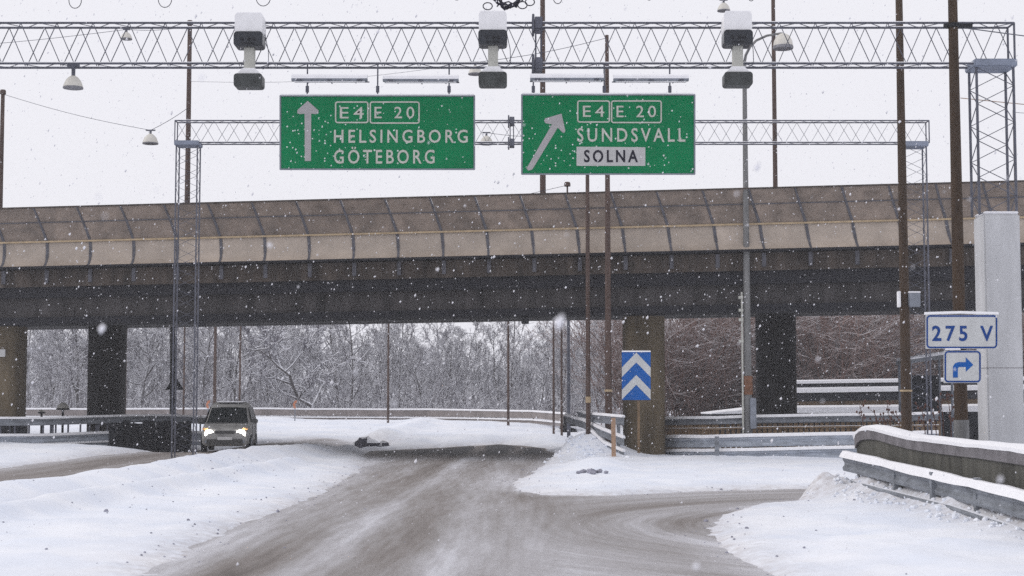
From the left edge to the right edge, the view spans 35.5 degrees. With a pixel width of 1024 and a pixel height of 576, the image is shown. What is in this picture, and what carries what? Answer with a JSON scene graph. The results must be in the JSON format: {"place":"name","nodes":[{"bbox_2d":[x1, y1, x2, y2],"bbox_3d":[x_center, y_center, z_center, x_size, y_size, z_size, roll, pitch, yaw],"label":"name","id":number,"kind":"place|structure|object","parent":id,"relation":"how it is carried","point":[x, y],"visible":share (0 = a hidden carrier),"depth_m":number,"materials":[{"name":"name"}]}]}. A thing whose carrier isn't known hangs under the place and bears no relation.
{"place":"outdoors","nodes":[
{"label":"outdoors","id":0,"kind":"place"},
{"bbox_2d":[142,444,805,575],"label":"road","id":1,"kind":"structure","parent":0,"point":[518,533],"depth_m":25.79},
{"bbox_2d":[1,449,906,574],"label":"slush clods","id":2,"kind":"object","parent":1,"relation":"on","point":[107,511],"visible":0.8,"depth_m":27.89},
{"bbox_2d":[0,406,1023,575],"bbox_3d":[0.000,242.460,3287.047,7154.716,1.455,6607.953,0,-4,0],"label":"ground","id":3,"kind":"structure","parent":0,"point":[79,537],"depth_m":30.83,"materials":[{"name":"snow"}]},
{"bbox_2d":[26,330,80,405],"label":"bare tree","id":4,"kind":"object","parent":3,"relation":"on","point":[32,347],"visible":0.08,"depth_m":133.16,"materials":[{"name":"grey plant"}]},
{"bbox_2d":[26,330,86,405],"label":"bare tree","id":5,"kind":"object","parent":3,"relation":"on","point":[44,385],"visible":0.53,"depth_m":117.92,"materials":[{"name":"grey plant"}]},
{"bbox_2d":[56,402,69,432],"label":"path lamp","id":6,"kind":"object","parent":3,"relation":"on","point":[63,406],"visible":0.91,"depth_m":66.68,"materials":[{"name":"grey metal"}]},
{"bbox_2d":[45,329,87,407],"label":"bare tree","id":7,"kind":"object","parent":3,"relation":"on","point":[69,369],"visible":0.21,"depth_m":113.70,"materials":[{"name":"grey plant"}]},
{"bbox_2d":[27,328,169,392],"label":"bare tree","id":8,"kind":"object","parent":3,"relation":"on","point":[35,365],"visible":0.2,"depth_m":112.83,"materials":[{"name":"grey plant"}]},
{"bbox_2d":[0,414,205,451],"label":"guardrail","id":9,"kind":"object","parent":3,"relation":"on","point":[144,435],"visible":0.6,"depth_m":62.86,"materials":[{"name":"metal"}]},
{"bbox_2d":[78,328,189,405],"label":"bare tree","id":10,"kind":"object","parent":3,"relation":"on","point":[138,342],"visible":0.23,"depth_m":114.82,"materials":[{"name":"grey plant"}]},
{"bbox_2d":[126,329,150,405],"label":"bare tree","id":11,"kind":"object","parent":3,"relation":"on","point":[135,374],"visible":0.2,"depth_m":128.60,"materials":[{"name":"grey plant"}]},
{"bbox_2d":[127,337,188,406],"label":"bare tree","id":12,"kind":"object","parent":3,"relation":"on","point":[156,370],"visible":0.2,"depth_m":132.66,"materials":[{"name":"grey plant"}]},
{"bbox_2d":[133,327,212,406],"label":"bare tree","id":13,"kind":"object","parent":3,"relation":"on","point":[152,394],"visible":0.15,"depth_m":125.94,"materials":[{"name":"grey plant"}]},
{"bbox_2d":[166,327,183,413],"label":"warning sign","id":14,"kind":"object","parent":3,"relation":"on","point":[169,386],"visible":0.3,"depth_m":73.88,"materials":[{"name":"black metal"}]},
{"bbox_2d":[182,327,185,414],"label":"lamp post","id":15,"kind":"object","parent":3,"relation":"on","point":[183,407],"visible":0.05,"depth_m":91.83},
{"bbox_2d":[0,438,373,481],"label":"carriageway","id":16,"kind":"structure","parent":3,"relation":"on","point":[57,468],"depth_m":49.22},
{"bbox_2d":[198,401,257,451],"bbox_3d":[-10.361,5.075,58.775,2.140,1.810,4.122,0,-4,-5],"label":"passenger car","id":17,"kind":"object","parent":16,"relation":"on","point":[226,428],"visible":0.97,"depth_m":57.65,"materials":[{"name":"paint"}]},
{"bbox_2d":[127,326,272,407],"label":"bare tree","id":18,"kind":"object","parent":3,"relation":"on","point":[205,371],"visible":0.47,"depth_m":112.62,"materials":[{"name":"grey plant"}]},
{"bbox_2d":[213,327,216,402],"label":"lamp post","id":19,"kind":"object","parent":3,"relation":"on","point":[215,365],"visible":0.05,"depth_m":91.87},
{"bbox_2d":[239,326,240,400],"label":"lamp post","id":20,"kind":"object","parent":3,"relation":"on","point":[240,367],"visible":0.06,"depth_m":96.86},
{"bbox_2d":[195,326,293,399],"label":"bare tree","id":21,"kind":"object","parent":3,"relation":"on","point":[230,364],"visible":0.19,"depth_m":116.70,"materials":[{"name":"grey plant"}]},
{"bbox_2d":[209,326,295,404],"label":"bare tree","id":22,"kind":"object","parent":3,"relation":"on","point":[264,386],"visible":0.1,"depth_m":131.04,"materials":[{"name":"grey plant"}]},
{"bbox_2d":[232,325,313,407],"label":"bare tree","id":23,"kind":"object","parent":3,"relation":"on","point":[285,344],"visible":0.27,"depth_m":124.43,"materials":[{"name":"grey plant"}]},
{"bbox_2d":[26,408,576,431],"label":"guardrail","id":24,"kind":"object","parent":3,"relation":"on","point":[304,413],"visible":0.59,"depth_m":100.22,"materials":[{"name":"grey metal"}]},
{"bbox_2d":[239,325,374,416],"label":"crooked tree","id":25,"kind":"object","parent":3,"relation":"on","point":[271,348],"visible":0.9,"depth_m":105.14,"materials":[{"name":"grey plant"}]},
{"bbox_2d":[26,361,622,418],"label":"undergrowth","id":26,"kind":"object","parent":3,"relation":"on","point":[326,403],"visible":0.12,"depth_m":111.71,"materials":[{"name":"grey plant"}]},
{"bbox_2d":[279,324,374,406],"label":"bare tree","id":27,"kind":"object","parent":3,"relation":"on","point":[332,336],"visible":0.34,"depth_m":121.97,"materials":[{"name":"grey plant"}]},
{"bbox_2d":[303,324,393,416],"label":"bare tree","id":28,"kind":"object","parent":3,"relation":"on","point":[367,344],"visible":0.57,"depth_m":113.70,"materials":[{"name":"grey plant"}]},
{"bbox_2d":[26,321,695,413],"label":"wood","id":29,"kind":"object","parent":3,"relation":"on","point":[304,376],"visible":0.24,"depth_m":153.10,"materials":[{"name":"plant"}]},
{"bbox_2d":[350,436,388,447],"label":"dirty lump","id":30,"kind":"object","parent":3,"relation":"on","point":[367,441],"visible":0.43,"depth_m":73.04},
{"bbox_2d":[346,324,411,406],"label":"bare tree","id":31,"kind":"object","parent":3,"relation":"on","point":[379,364],"visible":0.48,"depth_m":124.15,"materials":[{"name":"grey plant"}]},
{"bbox_2d":[387,324,388,422],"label":"lamp post","id":32,"kind":"object","parent":3,"relation":"on","point":[388,376],"visible":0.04,"depth_m":94.82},
{"bbox_2d":[371,323,432,407],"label":"bare tree","id":33,"kind":"object","parent":3,"relation":"on","point":[402,367],"visible":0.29,"depth_m":127.58,"materials":[{"name":"grey plant"}]},
{"bbox_2d":[374,323,459,416],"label":"bare tree","id":34,"kind":"object","parent":3,"relation":"on","point":[419,359],"visible":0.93,"depth_m":116.15,"materials":[{"name":"grey plant"}]},
{"bbox_2d":[417,328,476,402],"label":"bare tree","id":35,"kind":"object","parent":3,"relation":"on","point":[450,342],"visible":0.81,"depth_m":127.60,"materials":[{"name":"grey plant"}]},
{"bbox_2d":[418,322,496,408],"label":"bare tree","id":36,"kind":"object","parent":3,"relation":"on","point":[460,330],"visible":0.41,"depth_m":133.38,"materials":[{"name":"grey plant"}]},
{"bbox_2d":[449,322,543,404],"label":"bare tree","id":37,"kind":"object","parent":3,"relation":"on","point":[503,353],"visible":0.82,"depth_m":129.03,"materials":[{"name":"grey plant"}]},
{"bbox_2d":[507,322,509,425],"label":"lamp post","id":38,"kind":"object","parent":3,"relation":"on","point":[508,405],"visible":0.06,"depth_m":91.80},
{"bbox_2d":[0,14,1017,217],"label":"gantry","id":39,"kind":"object","parent":3,"relation":"on","point":[976,66],"visible":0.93,"depth_m":32.47,"materials":[{"name":"grey metal"}]},
{"bbox_2d":[63,65,82,89],"bbox_3d":[-8.939,-4.303,32.602,0.408,0.506,0.408,0,-4,0],"label":"hanging lamp","id":40,"kind":"object","parent":39,"relation":"hanging from","point":[72,82],"visible":1,"depth_m":32.49,"materials":[{"name":"grey metal"}]},
{"bbox_2d":[233,12,268,89],"bbox_3d":[-5.243,-4.757,32.313,0.657,1.517,0.662,0,-4,0],"label":"traffic camera","id":41,"kind":"object","parent":39,"relation":"attached to","point":[249,40],"visible":1,"depth_m":32.06,"materials":[{"name":"white paint"}]},
{"bbox_2d":[279,65,474,169],"bbox_3d":[-2.721,-3.458,32.380,3.959,2.184,0.150,0,-4,0],"label":"road sign","id":42,"kind":"object","parent":39,"relation":"hanging from","point":[366,132],"visible":0.99,"depth_m":32.30,"materials":[{"name":"green metal"}]},
{"bbox_2d":[291,74,369,83],"bbox_3d":[-3.650,-4.180,32.214,1.516,0.160,0.539,0,-4,0],"label":"sign lamp","id":43,"kind":"object","parent":42,"relation":"attached to","point":[328,78],"visible":1,"depth_m":31.96,"materials":[{"name":"metal"}]},
{"bbox_2d":[383,75,458,83],"bbox_3d":[-1.825,-4.170,32.214,1.516,0.160,0.539,0,-4,0],"label":"sign lamp","id":44,"kind":"object","parent":42,"relation":"attached to","point":[398,79],"visible":1,"depth_m":31.95,"materials":[{"name":"metal"}]},
{"bbox_2d":[478,11,510,88],"bbox_3d":[-0.347,-4.790,32.314,0.657,1.517,0.660,0,-4,0],"label":"traffic camera","id":45,"kind":"object","parent":39,"relation":"attached to","point":[492,36],"visible":1,"depth_m":32.06,"materials":[{"name":"white paint"}]},
{"bbox_2d":[521,65,694,174],"bbox_3d":[1.945,-3.409,32.376,3.526,2.281,0.150,0,-4,0],"label":"road sign","id":46,"kind":"object","parent":39,"relation":"hanging from","point":[654,134],"visible":0.98,"depth_m":32.29,"materials":[{"name":"green metal"}]},
{"bbox_2d":[530,74,603,82],"bbox_3d":[1.099,-4.191,32.215,1.473,0.160,0.539,0,-4,0],"label":"sign lamp","id":47,"kind":"object","parent":46,"relation":"attached to","point":[566,78],"visible":0.99,"depth_m":31.95,"materials":[{"name":"metal"}]},
{"bbox_2d":[612,74,688,83],"bbox_3d":[2.780,-4.180,32.214,1.505,0.160,0.539,0,-4,0],"label":"sign lamp","id":48,"kind":"object","parent":46,"relation":"attached to","point":[651,78],"visible":1,"depth_m":31.96,"materials":[{"name":"metal"}]},
{"bbox_2d":[721,11,753,88],"bbox_3d":[4.570,-4.790,32.314,0.657,1.517,0.660,0,-4,0],"label":"traffic camera","id":49,"kind":"object","parent":39,"relation":"attached to","point":[736,28],"visible":0.99,"depth_m":32.07,"materials":[{"name":"white paint"}]},
{"bbox_2d":[470,321,551,407],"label":"bare tree","id":50,"kind":"object","parent":3,"relation":"on","point":[519,352],"visible":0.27,"depth_m":137.41,"materials":[{"name":"grey plant"}]},
{"bbox_2d":[0,180,1023,454],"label":"bridge","id":51,"kind":"structure","parent":3,"relation":"on","point":[646,244],"depth_m":59.05,"materials":[{"name":"concrete"}]},
{"bbox_2d":[0,89,5,207],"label":"bridge mast","id":52,"kind":"object","parent":51,"relation":"on","point":[2,109],"visible":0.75,"depth_m":66.57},
{"bbox_2d":[4,94,147,129],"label":"span wire","id":53,"kind":"object","parent":52,"relation":"attached to","point":[78,115],"visible":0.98,"depth_m":65.59,"materials":[{"name":"grey metal"}]},
{"bbox_2d":[142,130,157,144],"bbox_3d":[-14.599,-6.096,64.619,0.640,0.604,0.640,0,-4,0],"label":"hanging lamp","id":54,"kind":"object","parent":53,"relation":"hanging from","point":[149,139],"visible":1,"depth_m":64.42,"materials":[{"name":"grey metal"}]},
{"bbox_2d":[184,20,192,202],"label":"bridge mast","id":55,"kind":"object","parent":51,"relation":"on","point":[188,115],"visible":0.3,"depth_m":66.63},
{"bbox_2d":[540,0,545,192],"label":"bridge mast","id":56,"kind":"object","parent":51,"relation":"on","point":[542,85],"depth_m":67.80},
{"bbox_2d":[771,0,777,186],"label":"bridge mast","id":57,"kind":"object","parent":51,"relation":"on","point":[774,135],"visible":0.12,"depth_m":68.69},
{"bbox_2d":[490,322,584,410],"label":"bare tree","id":58,"kind":"object","parent":3,"relation":"on","point":[547,359],"visible":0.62,"depth_m":124.12,"materials":[{"name":"grey plant"}]},
{"bbox_2d":[171,115,932,457],"bbox_3d":[1.313,0.185,52.377,24.797,11.703,0.700,0,-4,0],"label":"gantry","id":59,"kind":"object","parent":3,"relation":"on","point":[197,145],"visible":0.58,"depth_m":52.48,"materials":[{"name":"grey metal"}]},
{"bbox_2d":[552,321,554,433],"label":"lamp post","id":60,"kind":"object","parent":3,"relation":"on","point":[553,406],"visible":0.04,"depth_m":83.81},
{"bbox_2d":[560,327,562,435],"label":"lamp post","id":61,"kind":"object","parent":3,"relation":"on","point":[561,342],"visible":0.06,"depth_m":81.86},
{"bbox_2d":[535,328,598,409],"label":"bare tree","id":62,"kind":"object","parent":3,"relation":"on","point":[559,363],"visible":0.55,"depth_m":115.29,"materials":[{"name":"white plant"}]},
{"bbox_2d":[567,320,570,437],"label":"lamp post","id":63,"kind":"object","parent":3,"relation":"on","point":[568,377],"visible":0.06,"depth_m":79.83,"materials":[{"name":"grey metal"}]},
{"bbox_2d":[540,320,613,405],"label":"bare tree","id":64,"kind":"object","parent":3,"relation":"on","point":[574,361],"visible":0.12,"depth_m":123.36,"materials":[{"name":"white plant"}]},
{"bbox_2d":[586,175,590,433],"bbox_3d":[2.746,0.290,57.934,0.195,11.896,0.195,0,-4,0],"label":"brown pole","id":65,"kind":"object","parent":3,"relation":"on","point":[588,407],"visible":0.66,"depth_m":57.82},
{"bbox_2d":[576,468,607,473],"bbox_3d":[2.218,5.021,43.664,0.866,0.208,0.516,-2,-5,29],"label":"slush heap","id":66,"kind":"object","parent":3,"relation":"on","point":[592,471],"visible":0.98,"depth_m":43.63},
{"bbox_2d":[564,409,625,454],"bbox_3d":[2.709,5.467,59.859,0.938,1.852,7.872,1,-4,-12],"label":"guardrail","id":67,"kind":"object","parent":3,"relation":"on","point":[600,432],"visible":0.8,"depth_m":56.84,"materials":[{"name":"metal"}]},
{"bbox_2d":[570,320,619,410],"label":"bare tree","id":68,"kind":"object","parent":3,"relation":"on","point":[583,357],"visible":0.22,"depth_m":119.39,"materials":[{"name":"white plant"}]},
{"bbox_2d":[583,320,621,407],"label":"bare tree","id":69,"kind":"object","parent":3,"relation":"on","point":[603,356],"visible":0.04,"depth_m":120.65,"materials":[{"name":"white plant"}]},
{"bbox_2d":[604,35,611,442],"bbox_3d":[3.452,-1.504,57.664,0.288,15.434,0.288,0,-4,0],"label":"brown pole","id":70,"kind":"object","parent":3,"relation":"on","point":[608,382],"visible":0.83,"depth_m":57.46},
{"bbox_2d":[480,38,604,61],"bbox_3d":[1.075,-8.550,57.479,4.962,1.223,0.018,1,-4,-16],"label":"span wire","id":71,"kind":"object","parent":70,"relation":"attached to","point":[548,51],"visible":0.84,"depth_m":57.58,"materials":[{"name":"grey metal"}]},
{"bbox_2d":[468,65,480,75],"bbox_3d":[-1.304,-7.785,56.721,0.504,0.481,0.504,0,-4,0],"label":"hanging lamp","id":72,"kind":"object","parent":71,"relation":"hanging from","point":[473,72],"visible":0.59,"depth_m":56.53,"materials":[{"name":"grey metal"}]},
{"bbox_2d":[611,418,615,456],"bbox_3d":[3.541,5.217,55.818,0.161,1.388,0.100,0,-4,0],"label":"marker stake","id":73,"kind":"object","parent":3,"relation":"on","point":[613,437],"visible":1,"depth_m":55.77,"materials":[{"name":"brown wood"}]},
{"bbox_2d":[511,317,754,426],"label":"red bush","id":74,"kind":"object","parent":3,"relation":"on","point":[618,377],"visible":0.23,"depth_m":90.66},
{"bbox_2d":[622,351,650,452],"bbox_3d":[4.437,4.236,57.083,1.038,4.001,0.140,0,-4,0],"label":"chevron sign","id":75,"kind":"object","parent":3,"relation":"on","point":[636,383],"visible":0.94,"depth_m":57.12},
{"bbox_2d":[574,320,708,416],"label":"red bush","id":76,"kind":"object","parent":3,"relation":"on","point":[620,379],"visible":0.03,"depth_m":102.42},
{"bbox_2d":[585,316,850,416],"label":"red bush","id":77,"kind":"object","parent":3,"relation":"on","point":[698,394],"visible":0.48,"depth_m":91.12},
{"bbox_2d":[621,316,852,416],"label":"red bush","id":78,"kind":"object","parent":3,"relation":"on","point":[722,403],"visible":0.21,"depth_m":92.97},
{"bbox_2d":[738,32,792,447],"bbox_3d":[9.223,-1.524,57.917,2.122,15.711,0.760,0,-4,0],"label":"street lamp","id":79,"kind":"object","parent":3,"relation":"on","point":[748,400],"visible":0.85,"depth_m":57.68,"materials":[{"name":"grey metal"}]},
{"bbox_2d":[667,315,886,408],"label":"red bush","id":80,"kind":"object","parent":3,"relation":"on","point":[753,349],"visible":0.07,"depth_m":94.77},
{"bbox_2d":[534,430,1021,538],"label":"snow chunks","id":81,"kind":"object","parent":3,"relation":"on","point":[955,514],"visible":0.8,"depth_m":30.29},
{"bbox_2d":[699,315,890,401],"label":"red bush","id":82,"kind":"object","parent":3,"relation":"on","point":[796,346],"visible":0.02,"depth_m":95.02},
{"bbox_2d":[665,430,938,457],"bbox_3d":[9.096,5.713,57.421,11.840,1.289,3.078,-3,-5,34],"label":"guardrail","id":83,"kind":"object","parent":3,"relation":"on","point":[812,443],"visible":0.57,"depth_m":56.52,"materials":[{"name":"metal"}]},
{"bbox_2d":[665,411,940,448],"bbox_3d":[9.681,5.367,58.593,11.448,1.705,2.171,-2,-5,27],"label":"guardrail","id":84,"kind":"object","parent":3,"relation":"on","point":[689,425],"visible":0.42,"depth_m":57.93,"materials":[{"name":"metal"}]},
{"bbox_2d":[684,315,924,401],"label":"red bush","id":85,"kind":"object","parent":3,"relation":"on","point":[810,335],"visible":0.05,"depth_m":94.05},
{"bbox_2d":[701,404,978,439],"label":"snow","id":86,"kind":"structure","parent":3,"relation":"on","point":[972,417],"depth_m":77.67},
{"bbox_2d":[712,314,975,401],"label":"red bush","id":87,"kind":"object","parent":3,"relation":"on","point":[851,321],"visible":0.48,"depth_m":90.41,"materials":[{"name":"plant"}]},
{"bbox_2d":[797,315,937,378],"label":"red bush","id":88,"kind":"object","parent":3,"relation":"on","point":[863,340],"visible":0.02,"depth_m":97.23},
{"bbox_2d":[796,314,968,378],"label":"red bush","id":89,"kind":"object","parent":3,"relation":"on","point":[890,362],"visible":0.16,"depth_m":91.36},
{"bbox_2d":[895,0,920,430],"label":"wooden pole","id":90,"kind":"object","parent":3,"relation":"on","point":[906,298],"visible":0.98,"depth_m":42.08,"materials":[{"name":"brown wood"}]},
{"bbox_2d":[797,376,1023,404],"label":"guardrail","id":91,"kind":"structure","parent":3,"relation":"on","point":[843,391],"depth_m":85.19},
{"bbox_2d":[808,314,1023,376],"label":"red bush","id":92,"kind":"object","parent":3,"relation":"on","point":[936,370],"visible":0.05,"depth_m":94.02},
{"bbox_2d":[915,402,925,433],"bbox_3d":[8.212,3.256,32.074,0.224,1.950,0.134,2,-5,-28],"label":"dry weed","id":93,"kind":"object","parent":3,"relation":"on","point":[918,407],"visible":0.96,"depth_m":32.10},
{"bbox_2d":[896,351,953,436],"bbox_3d":[16.247,4.531,62.837,1.802,4.153,2.100,0,-4,0],"label":"shelter","id":94,"kind":"object","parent":3,"relation":"on","point":[917,380],"visible":0.36,"depth_m":63.72,"materials":[{"name":"metal"}]},
{"bbox_2d":[833,312,1023,377],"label":"red bush","id":95,"kind":"object","parent":3,"relation":"on","point":[938,351],"visible":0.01,"depth_m":94.02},
{"bbox_2d":[839,451,1023,530],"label":"guardrail","id":96,"kind":"object","parent":3,"relation":"on","point":[977,493],"visible":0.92,"depth_m":27.89,"materials":[{"name":"metal"}]},
{"bbox_2d":[848,314,1023,374],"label":"red bush","id":97,"kind":"object","parent":3,"relation":"on","point":[951,314],"visible":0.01,"depth_m":95.02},
{"bbox_2d":[853,424,1023,489],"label":"roadside wall","id":98,"kind":"structure","parent":3,"relation":"on","point":[991,461],"depth_m":28.52,"materials":[{"name":"concrete"}]},
{"bbox_2d":[934,392,947,435],"bbox_3d":[8.746,3.220,32.542,0.244,2.195,0.218,0,-4,0],"label":"dry weed","id":99,"kind":"object","parent":3,"relation":"on","point":[940,410],"visible":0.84,"depth_m":32.59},
{"bbox_2d":[946,392,953,436],"bbox_3d":[8.674,3.142,31.583,0.162,2.174,0.149,-2,-5,26],"label":"dry weed","id":100,"kind":"object","parent":3,"relation":"on","point":[947,394],"visible":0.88,"depth_m":31.60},
{"bbox_2d":[943,0,972,438],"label":"wooden pole","id":101,"kind":"object","parent":3,"relation":"on","point":[961,424],"visible":0.71,"depth_m":31.13,"materials":[{"name":"brown wood"}]},
{"bbox_2d":[924,311,998,382],"bbox_3d":[8.662,1.136,30.819,1.418,1.384,0.160,0,-4,0],"label":"direction sign","id":102,"kind":"object","parent":101,"relation":"attached to","point":[952,335],"visible":1,"depth_m":30.79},
{"bbox_2d":[964,28,1023,35],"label":"span wire","id":103,"kind":"object","parent":101,"relation":"attached to","point":[993,31],"visible":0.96,"depth_m":32.10,"materials":[{"name":"grey metal"}]},
{"bbox_2d":[974,211,1023,443],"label":"pillar","id":104,"kind":"structure","parent":3,"relation":"on","point":[997,242],"depth_m":31.97,"materials":[{"name":"white concrete"}]},
{"bbox_3d":[-5.500,-0.952,27.403,33.067,9.922,0.720,0,-4,0],"label":"gantry","id":105,"kind":"object","parent":3,"relation":"on","visible":0},
{"bbox_2d":[483,0,534,10],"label":"cable tangle","id":106,"kind":"object","parent":105,"relation":"hanging from","point":[506,6],"visible":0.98,"depth_m":27.32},
{"bbox_2d":[0,0,1023,575],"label":"falling snow","id":107,"kind":"structure","parent":0,"point":[560,320],"depth_m":32.12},
{"bbox_2d":[0,0,1023,405],"label":"sky","id":108,"kind":"structure","parent":0,"point":[865,89],"materials":[{"name":"white"}]},
{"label":"span wire","id":109,"kind":"object","parent":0,"visible":0},
{"bbox_2d":[6,30,119,42],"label":"span wire","id":110,"kind":"object","parent":109,"relation":"attached to","point":[60,37],"visible":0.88,"depth_m":66.94,"materials":[{"name":"grey metal"}]},
{"bbox_2d":[121,29,131,40],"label":"hanging lamp","id":111,"kind":"object","parent":110,"relation":"hanging from","point":[127,35],"visible":0.73,"depth_m":66.82,"materials":[{"name":"grey metal"}]},
{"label":"span wire","id":112,"kind":"object","parent":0,"visible":0},
{"bbox_2d":[717,0,729,12],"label":"hanging lamp","id":113,"kind":"object","parent":112,"relation":"hanging from","point":[723,7],"visible":0.91,"depth_m":60.79,"materials":[{"name":"grey metal"}]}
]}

